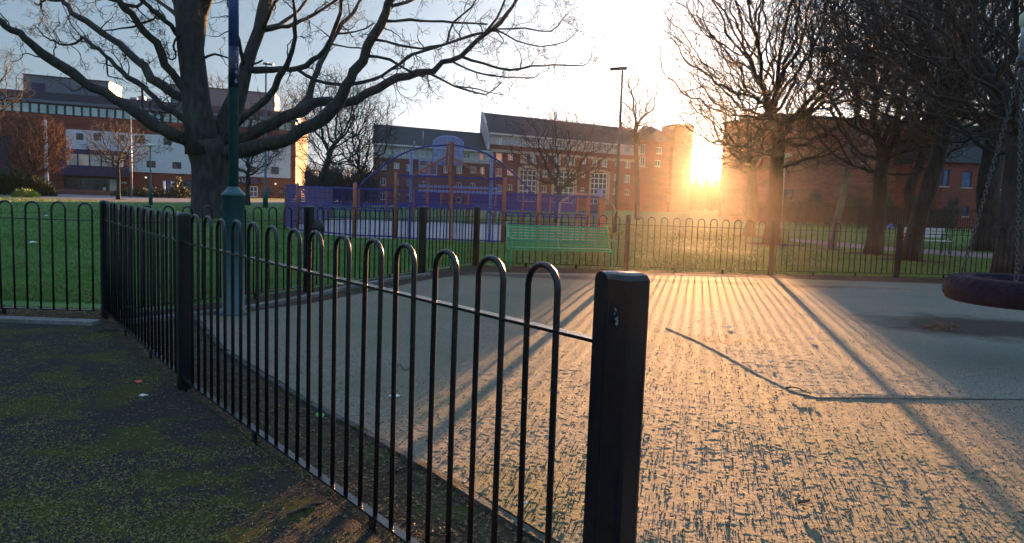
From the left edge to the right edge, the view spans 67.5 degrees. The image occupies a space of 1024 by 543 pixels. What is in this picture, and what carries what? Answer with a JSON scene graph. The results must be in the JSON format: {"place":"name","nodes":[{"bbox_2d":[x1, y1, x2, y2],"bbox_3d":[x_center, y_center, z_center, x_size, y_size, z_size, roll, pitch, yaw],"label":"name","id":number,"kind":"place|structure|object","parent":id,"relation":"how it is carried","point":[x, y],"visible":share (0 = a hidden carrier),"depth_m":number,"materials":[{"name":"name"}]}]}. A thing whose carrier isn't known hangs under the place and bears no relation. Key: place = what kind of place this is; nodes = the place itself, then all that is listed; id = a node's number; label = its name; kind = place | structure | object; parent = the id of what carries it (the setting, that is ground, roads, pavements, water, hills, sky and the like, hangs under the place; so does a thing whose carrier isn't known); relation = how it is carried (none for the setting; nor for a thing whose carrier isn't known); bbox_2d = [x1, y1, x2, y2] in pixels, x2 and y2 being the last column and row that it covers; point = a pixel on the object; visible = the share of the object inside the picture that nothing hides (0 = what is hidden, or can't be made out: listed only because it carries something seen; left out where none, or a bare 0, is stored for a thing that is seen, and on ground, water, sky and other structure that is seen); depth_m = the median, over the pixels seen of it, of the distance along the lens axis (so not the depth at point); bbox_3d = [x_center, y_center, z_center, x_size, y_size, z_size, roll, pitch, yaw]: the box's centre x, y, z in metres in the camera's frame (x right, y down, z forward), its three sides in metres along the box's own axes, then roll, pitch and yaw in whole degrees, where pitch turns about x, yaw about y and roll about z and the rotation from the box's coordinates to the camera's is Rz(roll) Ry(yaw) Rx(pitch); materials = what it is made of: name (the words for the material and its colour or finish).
{"place":"outdoors","nodes":[
{"label":"outdoors","id":0,"kind":"place"},
{"bbox_2d":[0,309,100,318],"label":"soil","id":1,"kind":"structure","parent":0,"point":[55,313],"depth_m":8.32,"materials":[{"name":"brown soil"}]},
{"bbox_2d":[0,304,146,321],"bbox_3d":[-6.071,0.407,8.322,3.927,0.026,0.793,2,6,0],"label":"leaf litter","id":2,"kind":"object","parent":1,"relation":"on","point":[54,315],"visible":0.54,"depth_m":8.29,"materials":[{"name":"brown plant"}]},
{"bbox_2d":[0,322,385,542],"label":"path","id":3,"kind":"structure","parent":0,"point":[150,409],"depth_m":4.06,"materials":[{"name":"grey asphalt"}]},
{"bbox_2d":[0,323,337,542],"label":"moss","id":4,"kind":"object","parent":3,"relation":"on","point":[87,514],"visible":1,"depth_m":3.60,"materials":[{"name":"green plant"}]},
{"bbox_2d":[286,502,321,515],"bbox_3d":[-0.931,1.070,3.449,0.061,0.029,0.184,5,6,30],"label":"stick","id":5,"kind":"object","parent":3,"relation":"on","point":[307,506],"visible":1,"depth_m":3.44,"materials":[{"name":"wood"}]},
{"bbox_2d":[1,246,466,305],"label":"grass","id":6,"kind":"structure","parent":0,"point":[33,293],"depth_m":11.95,"materials":[{"name":"green plant"}]},
{"bbox_2d":[0,194,501,212],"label":"road","id":7,"kind":"structure","parent":0,"point":[103,197],"depth_m":71.28,"materials":[{"name":"grey asphalt"}]},
{"bbox_2d":[0,165,46,195],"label":"evergreen shrub","id":8,"kind":"object","parent":7,"relation":"on","point":[7,184],"visible":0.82,"depth_m":67.01,"materials":[{"name":"green plant"}]},
{"bbox_2d":[10,187,40,197],"bbox_3d":[-39.208,-6.414,61.823,2.377,0.880,2.109,2,6,0],"label":"evergreen shrub","id":9,"kind":"object","parent":7,"relation":"on","point":[24,193],"visible":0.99,"depth_m":61.53,"materials":[{"name":"green plant"}]},
{"bbox_2d":[9,173,59,195],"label":"evergreen shrub","id":10,"kind":"object","parent":7,"relation":"on","point":[51,189],"visible":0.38,"depth_m":68.67,"materials":[{"name":"green plant"}]},
{"bbox_2d":[44,120,49,189],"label":"metal pole","id":11,"kind":"object","parent":7,"relation":"on","point":[46,155],"visible":0.26,"depth_m":71.37,"materials":[{"name":"grey metal"}]},
{"bbox_2d":[130,115,132,196],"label":"metal pole","id":12,"kind":"object","parent":7,"relation":"on","point":[131,176],"visible":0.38,"depth_m":79.40,"materials":[{"name":"grey metal"}]},
{"bbox_2d":[110,185,178,197],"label":"hedge","id":13,"kind":"object","parent":7,"relation":"on","point":[158,192],"visible":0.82,"depth_m":81.44,"materials":[{"name":"green plant"}]},
{"bbox_2d":[169,177,190,198],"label":"evergreen shrub","id":14,"kind":"object","parent":7,"relation":"on","point":[183,192],"visible":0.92,"depth_m":82.44,"materials":[{"name":"green plant"}]},
{"bbox_2d":[0,198,971,249],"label":"grass","id":15,"kind":"structure","parent":0,"point":[87,208],"depth_m":39.08,"materials":[{"name":"green plant"}]},
{"bbox_2d":[0,196,992,541],"bbox_3d":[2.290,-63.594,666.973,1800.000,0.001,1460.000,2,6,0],"label":"ground","id":16,"kind":"structure","parent":0,"point":[692,214],"depth_m":26.34,"materials":[{"name":"green plant"}]},
{"bbox_2d":[0,42,36,133],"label":"bare tree","id":17,"kind":"object","parent":16,"relation":"on","point":[5,91],"visible":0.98,"depth_m":59.88,"materials":[{"name":"brown plant"}]},
{"bbox_2d":[0,110,81,178],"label":"bare tree","id":18,"kind":"object","parent":16,"relation":"on","point":[36,154],"visible":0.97,"depth_m":69.04,"materials":[{"name":"brown plant"}]},
{"bbox_2d":[0,200,95,315],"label":"bow top fence","id":19,"kind":"object","parent":16,"relation":"on","point":[25,218],"visible":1,"depth_m":8.08,"materials":[{"name":"black metal"}]},
{"bbox_2d":[0,316,101,325],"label":"kerb","id":20,"kind":"structure","parent":16,"relation":"on","point":[47,320],"depth_m":7.68,"materials":[{"name":"concrete"}]},
{"bbox_2d":[57,189,168,196],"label":"garden wall","id":21,"kind":"structure","parent":16,"relation":"on","point":[85,192],"depth_m":82.17,"materials":[{"name":"brick"}]},
{"bbox_2d":[0,73,299,197],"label":"apartment building","id":22,"kind":"structure","parent":16,"relation":"on","point":[64,104],"depth_m":100.42,"materials":[{"name":"red brick"}]},
{"bbox_2d":[30,103,37,112],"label":"window","id":23,"kind":"structure","parent":22,"relation":"in","point":[34,106],"depth_m":96.52,"materials":[{"name":"blue glass"}]},
{"bbox_2d":[39,103,46,113],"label":"window","id":24,"kind":"structure","parent":22,"relation":"in","point":[42,107],"depth_m":96.97,"materials":[{"name":"blue glass"}]},
{"bbox_2d":[48,104,55,113],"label":"window","id":25,"kind":"structure","parent":22,"relation":"in","point":[51,108],"depth_m":97.40,"materials":[{"name":"blue glass"}]},
{"bbox_2d":[57,105,64,114],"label":"window","id":26,"kind":"structure","parent":22,"relation":"in","point":[60,108],"depth_m":97.84,"materials":[{"name":"clear glass"}]},
{"bbox_2d":[65,105,72,115],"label":"window","id":27,"kind":"structure","parent":22,"relation":"in","point":[69,109],"depth_m":98.31,"materials":[{"name":"clear glass"}]},
{"bbox_2d":[66,153,76,164],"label":"window","id":28,"kind":"structure","parent":22,"relation":"in","point":[73,161],"depth_m":97.16,"materials":[{"name":"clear glass"}]},
{"bbox_2d":[74,106,81,115],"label":"window","id":29,"kind":"structure","parent":22,"relation":"in","point":[77,110],"depth_m":98.72,"materials":[{"name":"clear glass"}]},
{"bbox_2d":[78,154,88,165],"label":"window","id":30,"kind":"structure","parent":22,"relation":"in","point":[83,159],"depth_m":97.73,"materials":[{"name":"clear glass"}]},
{"bbox_2d":[82,107,89,116],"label":"window","id":31,"kind":"structure","parent":22,"relation":"in","point":[86,110],"depth_m":99.19,"materials":[{"name":"clear glass"}]},
{"bbox_2d":[90,154,100,165],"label":"window","id":32,"kind":"structure","parent":22,"relation":"in","point":[93,163],"depth_m":98.31,"materials":[{"name":"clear glass"}]},
{"bbox_2d":[99,108,106,117],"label":"window","id":33,"kind":"structure","parent":22,"relation":"in","point":[102,111],"depth_m":100.05,"materials":[{"name":"clear glass"}]},
{"bbox_2d":[107,109,114,118],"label":"window","id":34,"kind":"structure","parent":22,"relation":"in","point":[110,112],"depth_m":100.52,"materials":[{"name":"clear glass"}]},
{"bbox_2d":[250,186,257,196],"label":"window","id":35,"kind":"structure","parent":22,"relation":"in","point":[253,189],"depth_m":109.86,"materials":[{"name":"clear glass"}]},
{"bbox_2d":[144,144,156,204],"bbox_3d":[-24.400,-6.539,51.695,0.800,4.117,0.780,2,6,0],"label":"street lamp","id":36,"kind":"object","parent":16,"relation":"on","point":[150,186],"visible":0.96,"depth_m":51.69,"materials":[{"name":"teal metal"}]},
{"bbox_2d":[208,69,227,88],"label":"bare tree","id":37,"kind":"object","parent":16,"relation":"on","point":[217,81],"visible":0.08,"depth_m":125.75,"materials":[{"name":"brown plant"}]},
{"bbox_2d":[217,104,292,204],"bbox_3d":[-21.079,-9.432,61.459,7.280,8.469,6.924,2,6,0],"label":"bare tree","id":38,"kind":"object","parent":16,"relation":"on","point":[248,161],"visible":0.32,"depth_m":61.58,"materials":[{"name":"brown plant"}]},
{"bbox_2d":[263,62,273,207],"bbox_3d":[-17.631,-9.794,55.373,0.729,10.361,0.359,2,6,0],"label":"street lamp","id":39,"kind":"object","parent":16,"relation":"on","point":[265,198],"visible":0.93,"depth_m":55.55,"materials":[{"name":"metal"}]},
{"bbox_2d":[120,273,430,324],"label":"kerb","id":40,"kind":"structure","parent":16,"relation":"on","point":[303,297],"depth_m":10.19,"materials":[{"name":"concrete"}]},
{"bbox_2d":[267,79,324,147],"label":"bare tree","id":41,"kind":"object","parent":16,"relation":"on","point":[303,141],"visible":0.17,"depth_m":121.58,"materials":[{"name":"brown plant"}]},
{"bbox_2d":[118,205,480,309],"bbox_3d":[-2.397,-0.390,12.017,0.236,1.270,8.449,5,6,24],"label":"bow top fence","id":42,"kind":"object","parent":16,"relation":"on","point":[308,220],"visible":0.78,"depth_m":11.97,"materials":[{"name":"black metal"}]},
{"bbox_2d":[312,219,324,233],"bbox_3d":[-2.696,-0.613,10.687,0.169,0.250,0.080,2,6,0],"label":"bag","id":43,"kind":"object","parent":42,"relation":"hanging from","point":[318,225],"visible":0.75,"depth_m":10.66,"materials":[{"name":"black plastic"}]},
{"bbox_2d":[298,118,307,196],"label":"brick wing","id":44,"kind":"structure","parent":16,"relation":"on","point":[300,165],"depth_m":123.30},
{"bbox_2d":[281,62,386,206],"bbox_3d":[-13.974,-10.460,59.377,8.886,11.505,6.883,2,6,0],"label":"bare tree","id":45,"kind":"object","parent":16,"relation":"on","point":[325,165],"visible":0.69,"depth_m":59.13,"materials":[{"name":"brown plant"}]},
{"bbox_2d":[294,155,386,205],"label":"scrub","id":46,"kind":"object","parent":16,"relation":"on","point":[309,179],"visible":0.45,"depth_m":71.40,"materials":[{"name":"brown plant"}]},
{"bbox_2d":[326,77,402,206],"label":"bare tree","id":47,"kind":"object","parent":16,"relation":"on","point":[361,176],"visible":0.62,"depth_m":67.12,"materials":[{"name":"brown plant"}]},
{"bbox_2d":[99,200,649,542],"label":"bow top fence","id":48,"kind":"object","parent":16,"relation":"on","point":[617,339],"visible":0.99,"depth_m":3.16,"materials":[{"name":"black metal"}]},
{"bbox_2d":[194,316,556,542],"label":"kerb","id":49,"kind":"structure","parent":16,"relation":"on","point":[505,517],"depth_m":4.06,"materials":[{"name":"grey concrete"}]},
{"bbox_2d":[372,124,491,205],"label":"apartment building","id":50,"kind":"structure","parent":16,"relation":"on","point":[412,137],"depth_m":95.37,"materials":[{"name":"brown brick"}]},
{"bbox_2d":[287,220,596,244],"bbox_3d":[-2.286,-1.701,31.435,13.846,0.001,15.113,2,6,0],"label":"court","id":51,"kind":"object","parent":16,"relation":"on","point":[482,232],"visible":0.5,"depth_m":30.40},
{"bbox_2d":[418,160,437,222],"bbox_3d":[-4.146,-3.884,37.316,0.857,3.080,0.911,6,7,38],"label":"basketball goal","id":52,"kind":"object","parent":51,"relation":"on","point":[428,171],"visible":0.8,"depth_m":37.67,"materials":[{"name":"grey metal"}]},
{"bbox_2d":[284,136,605,242],"bbox_3d":[-2.235,-3.323,31.233,13.931,3.322,15.296,2,6,0],"label":"ball court cage","id":53,"kind":"object","parent":51,"relation":"on","point":[493,203],"visible":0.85,"depth_m":24.19,"materials":[{"name":"blue metal"}]},
{"bbox_2d":[556,193,615,237],"bbox_3d":[2.682,-2.079,28.614,2.446,1.690,0.785,0,6,-22],"label":"climbing rail","id":54,"kind":"object","parent":51,"relation":"on","point":[585,194],"visible":0.68,"depth_m":28.20,"materials":[{"name":"grey metal"}]},
{"bbox_2d":[343,194,555,214],"bbox_3d":[-4.964,-5.553,63.780,17.843,1.200,0.096,1,6,-13],"label":"metal railing","id":55,"kind":"object","parent":16,"relation":"on","point":[388,198],"visible":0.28,"depth_m":63.52,"materials":[{"name":"metal"}]},
{"bbox_2d":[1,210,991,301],"bbox_3d":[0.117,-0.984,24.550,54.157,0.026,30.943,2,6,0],"label":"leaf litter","id":56,"kind":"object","parent":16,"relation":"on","point":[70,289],"visible":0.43,"depth_m":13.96,"materials":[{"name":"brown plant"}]},
{"bbox_2d":[539,104,602,124],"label":"bare tree","id":57,"kind":"object","parent":16,"relation":"on","point":[577,121],"visible":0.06,"depth_m":122.66,"materials":[{"name":"brown plant"}]},
{"bbox_2d":[480,111,694,212],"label":"apartment building","id":58,"kind":"structure","parent":16,"relation":"on","point":[664,179],"depth_m":110.75,"materials":[{"name":"brown brick"}]},
{"bbox_2d":[520,169,536,201],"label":"arched window","id":59,"kind":"structure","parent":58,"relation":"in","point":[533,186],"depth_m":103.18,"materials":[{"name":"white glass"}]},
{"bbox_2d":[553,171,573,202],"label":"arched window","id":60,"kind":"structure","parent":58,"relation":"in","point":[566,191],"depth_m":106.58,"materials":[{"name":"white glass"}]},
{"bbox_2d":[591,173,606,204],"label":"arched window","id":61,"kind":"structure","parent":58,"relation":"in","point":[601,183],"depth_m":110.10,"materials":[{"name":"white glass"}]},
{"bbox_2d":[200,272,1023,542],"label":"playground surface","id":62,"kind":"object","parent":16,"relation":"on","point":[578,295],"visible":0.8,"depth_m":4.93,"materials":[{"name":"rubber"}]},
{"bbox_2d":[220,0,246,315],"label":"lamp column","id":63,"kind":"structure","parent":62,"relation":"on","point":[233,194],"depth_m":8.38,"materials":[{"name":"teal metal"}]},
{"bbox_2d":[229,278,1023,542],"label":"grit","id":64,"kind":"object","parent":62,"relation":"on","point":[961,533],"visible":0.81,"depth_m":4.31,"materials":[{"name":"gravel"}]},
{"bbox_2d":[666,282,1023,399],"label":"playground surface","id":65,"kind":"object","parent":62,"relation":"on","point":[766,317],"visible":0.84,"depth_m":8.25,"materials":[{"name":"grey rubber"}]},
{"bbox_2d":[921,319,963,330],"bbox_3d":[5.352,0.659,9.437,1.174,0.041,0.436,-3,8,-44],"label":"debris","id":66,"kind":"object","parent":65,"relation":"on","point":[940,326],"visible":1,"depth_m":9.36,"materials":[{"name":"brown plant"}]},
{"bbox_2d":[610,66,626,232],"bbox_3d":[4.503,-5.300,33.629,0.720,7.232,0.280,2,6,0],"label":"street lamp","id":67,"kind":"object","parent":16,"relation":"on","point":[622,68],"visible":0.92,"depth_m":33.59,"materials":[{"name":"grey metal"}]},
{"bbox_2d":[605,64,670,219],"bbox_3d":[9.689,-10.067,59.431,5.413,12.284,5.088,2,6,0],"label":"bare tree","id":68,"kind":"object","parent":16,"relation":"on","point":[635,131],"visible":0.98,"depth_m":59.10,"materials":[{"name":"brown plant"}]},
{"bbox_2d":[612,101,664,128],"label":"bare tree","id":69,"kind":"object","parent":16,"relation":"on","point":[646,124],"visible":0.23,"depth_m":132.46,"materials":[{"name":"brown plant"}]},
{"bbox_2d":[689,171,720,210],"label":"scrub","id":70,"kind":"object","parent":16,"relation":"on","point":[704,195],"visible":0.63,"depth_m":128.58,"materials":[{"name":"yellow plant"}]},
{"bbox_2d":[488,266,943,278],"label":"kerb","id":71,"kind":"structure","parent":16,"relation":"on","point":[725,273],"depth_m":16.00,"materials":[{"name":"grey concrete"}]},
{"bbox_2d":[478,211,1023,277],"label":"bow top fence","id":72,"kind":"object","parent":16,"relation":"on","point":[897,249],"visible":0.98,"depth_m":16.16,"materials":[{"name":"black metal"}]},
{"bbox_2d":[781,153,791,228],"bbox_3d":[15.456,-4.497,43.716,0.800,4.461,0.780,2,6,0],"label":"street lamp","id":73,"kind":"object","parent":16,"relation":"on","point":[783,186],"visible":0.32,"depth_m":43.62,"materials":[{"name":"grey metal"}]},
{"bbox_2d":[718,113,909,224],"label":"brick building","id":74,"kind":"structure","parent":16,"relation":"on","point":[799,185],"depth_m":74.23,"materials":[{"name":"red brick"},{"name":"slate"}]},
{"bbox_2d":[736,185,964,229],"bbox_3d":[27.700,-5.259,61.174,21.342,3.375,10.443,2,6,0],"label":"scrub","id":75,"kind":"object","parent":16,"relation":"on","point":[792,213],"visible":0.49,"depth_m":58.64,"materials":[{"name":"plant"}]},
{"bbox_2d":[796,202,976,232],"bbox_3d":[29.479,-3.737,54.793,17.598,1.800,0.092,3,6,7],"label":"metal railing","id":76,"kind":"object","parent":16,"relation":"on","point":[860,217],"visible":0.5,"depth_m":55.22,"materials":[{"name":"black metal"}]},
{"bbox_2d":[791,238,992,257],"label":"footpath","id":77,"kind":"structure","parent":16,"relation":"on","point":[937,252],"depth_m":28.39,"materials":[{"name":"grey asphalt"}]},
{"bbox_2d":[903,226,950,253],"bbox_3d":[14.487,-1.094,26.819,1.500,0.906,0.589,2,6,0],"label":"park bench","id":78,"kind":"object","parent":77,"relation":"on","point":[933,231],"visible":0.45,"depth_m":27.00,"materials":[{"name":"grey wood"}]},
{"bbox_2d":[892,117,1023,228],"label":"brick house","id":79,"kind":"structure","parent":16,"relation":"on","point":[954,180],"depth_m":69.91,"materials":[{"name":"red brick"}]},
{"bbox_2d":[939,169,949,187],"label":"window","id":80,"kind":"structure","parent":79,"relation":"in","point":[946,174],"depth_m":69.49,"materials":[{"name":"blue glass"}]},
{"bbox_2d":[961,171,971,188],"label":"window","id":81,"kind":"structure","parent":79,"relation":"in","point":[967,175],"depth_m":69.80,"materials":[{"name":"blue glass"}]},
{"label":"soil","id":82,"kind":"structure","parent":16,"relation":"on","visible":0},
{"bbox_2d":[761,0,967,249],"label":"bare tree","id":83,"kind":"object","parent":82,"relation":"on","point":[840,203],"visible":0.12,"depth_m":26.66,"materials":[{"name":"twig"},{"name":"dark bark"}]},
{"bbox_2d":[0,214,992,276],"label":"grass","id":84,"kind":"structure","parent":0,"point":[83,244],"depth_m":19.66,"materials":[{"name":"green plant"}]},
{"bbox_2d":[0,0,1023,185],"label":"sky","id":85,"kind":"structure","parent":0,"point":[626,25],"materials":[{"name":"white"}]},
{"bbox_2d":[97,265,943,542],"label":"soil","id":86,"kind":"structure","parent":0,"point":[138,350],"depth_m":4.58,"materials":[{"name":"brown soil"}]},
{"bbox_2d":[133,327,506,524],"bbox_3d":[-1.600,0.897,5.040,0.713,0.011,7.489,-2,7,-36],"label":"moss","id":87,"kind":"object","parent":86,"relation":"on","point":[262,443],"visible":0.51,"depth_m":4.33,"materials":[{"name":"green plant"}]},
{"bbox_2d":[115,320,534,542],"bbox_3d":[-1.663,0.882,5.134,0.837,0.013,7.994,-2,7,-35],"label":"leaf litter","id":88,"kind":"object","parent":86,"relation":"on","point":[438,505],"visible":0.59,"depth_m":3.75,"materials":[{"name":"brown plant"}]},
{"bbox_2d":[506,222,615,270],"bbox_3d":[0.967,-0.490,15.446,2.152,0.950,0.657,1,6,-11],"label":"park bench","id":89,"kind":"object","parent":86,"relation":"on","point":[546,237],"visible":0.96,"depth_m":15.56,"materials":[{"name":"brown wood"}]},
{"bbox_2d":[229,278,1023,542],"bbox_3d":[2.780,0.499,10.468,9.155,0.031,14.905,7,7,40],"label":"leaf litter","id":90,"kind":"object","parent":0,"point":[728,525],"visible":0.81,"depth_m":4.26,"materials":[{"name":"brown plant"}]},
{"bbox_2d":[746,242,807,246],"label":"soil","id":91,"kind":"structure","parent":0,"point":[754,243],"depth_m":28.96,"materials":[{"name":"brown soil"}]},
{"bbox_2d":[647,0,930,244],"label":"bare tree","id":92,"kind":"object","parent":91,"relation":"on","point":[779,130],"visible":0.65,"depth_m":28.12,"materials":[{"name":"brown plant"}]},
{"bbox_2d":[836,252,894,256],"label":"soil","id":93,"kind":"structure","parent":0,"point":[889,255],"depth_m":25.06,"materials":[{"name":"brown soil"}]},
{"bbox_2d":[765,0,1019,254],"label":"bare tree","id":94,"kind":"object","parent":93,"relation":"on","point":[885,155],"visible":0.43,"depth_m":24.53,"materials":[{"name":"brown plant"}]},
{"bbox_2d":[878,258,952,263],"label":"soil","id":95,"kind":"structure","parent":0,"point":[924,261],"depth_m":22.40,"materials":[{"name":"brown soil"}]},
{"bbox_2d":[803,0,1023,260],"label":"bare tree","id":96,"kind":"object","parent":95,"relation":"on","point":[923,202],"visible":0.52,"depth_m":22.08,"materials":[{"name":"brown plant"}]},
{"label":"soil","id":97,"kind":"structure","parent":0,"visible":0},
{"bbox_2d":[861,0,1023,236],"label":"bare tree","id":98,"kind":"object","parent":97,"relation":"on","point":[909,196],"visible":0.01,"depth_m":30.60,"materials":[{"name":"brown plant"}]},
{"label":"soil","id":99,"kind":"structure","parent":0,"visible":0},
{"bbox_2d":[878,0,1023,251],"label":"bare tree","id":100,"kind":"object","parent":99,"relation":"on","point":[987,220],"visible":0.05,"depth_m":29.49,"materials":[{"name":"brown plant"}]},
{"label":"soil","id":101,"kind":"structure","parent":0,"visible":0},
{"bbox_2d":[800,0,1023,274],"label":"bare tree","id":102,"kind":"object","parent":101,"relation":"on","point":[996,88],"visible":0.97,"depth_m":17.94,"materials":[{"name":"brown plant"}]},
{"label":"soil","id":103,"kind":"structure","parent":0,"visible":0},
{"bbox_2d":[0,0,610,218],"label":"bare tree","id":104,"kind":"object","parent":103,"relation":"on","point":[202,138],"visible":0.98,"depth_m":33.84,"materials":[{"name":"brown plant"}]},
{"label":"playground surface","id":105,"kind":"structure","parent":0,"visible":0},
{"bbox_2d":[1018,12,1023,55],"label":"swing frame","id":106,"kind":"object","parent":105,"relation":"on","point":[1021,25],"visible":1,"depth_m":7.00,"materials":[{"name":"grey metal"}]},
{"bbox_2d":[942,55,1023,310],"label":"tyre swing","id":107,"kind":"object","parent":106,"relation":"hanging from","point":[1000,290],"visible":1,"depth_m":6.99,"materials":[{"name":"rubber"}]},
{"label":"soil","id":108,"kind":"structure","parent":0,"visible":0},
{"bbox_2d":[505,101,617,222],"bbox_3d":[3.016,-6.467,45.727,7.019,7.321,6.385,2,6,0],"label":"bare tree","id":109,"kind":"object","parent":108,"relation":"on","point":[555,182],"visible":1,"depth_m":45.30,"materials":[{"name":"brown plant"}]},
{"label":"soil","id":110,"kind":"structure","parent":0,"visible":0},
{"bbox_2d":[663,48,814,236],"bbox_3d":[10.351,-5.949,35.568,6.955,8.797,6.121,2,6,0],"label":"bare tree","id":111,"kind":"object","parent":110,"relation":"on","point":[753,207],"visible":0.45,"depth_m":35.57,"materials":[{"name":"brown plant"}]},
{"label":"soil","id":112,"kind":"structure","parent":0,"visible":0},
{"bbox_2d":[74,115,154,199],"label":"bare tree","id":113,"kind":"object","parent":112,"relation":"on","point":[117,165],"visible":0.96,"depth_m":65.26,"materials":[{"name":"brown plant"}]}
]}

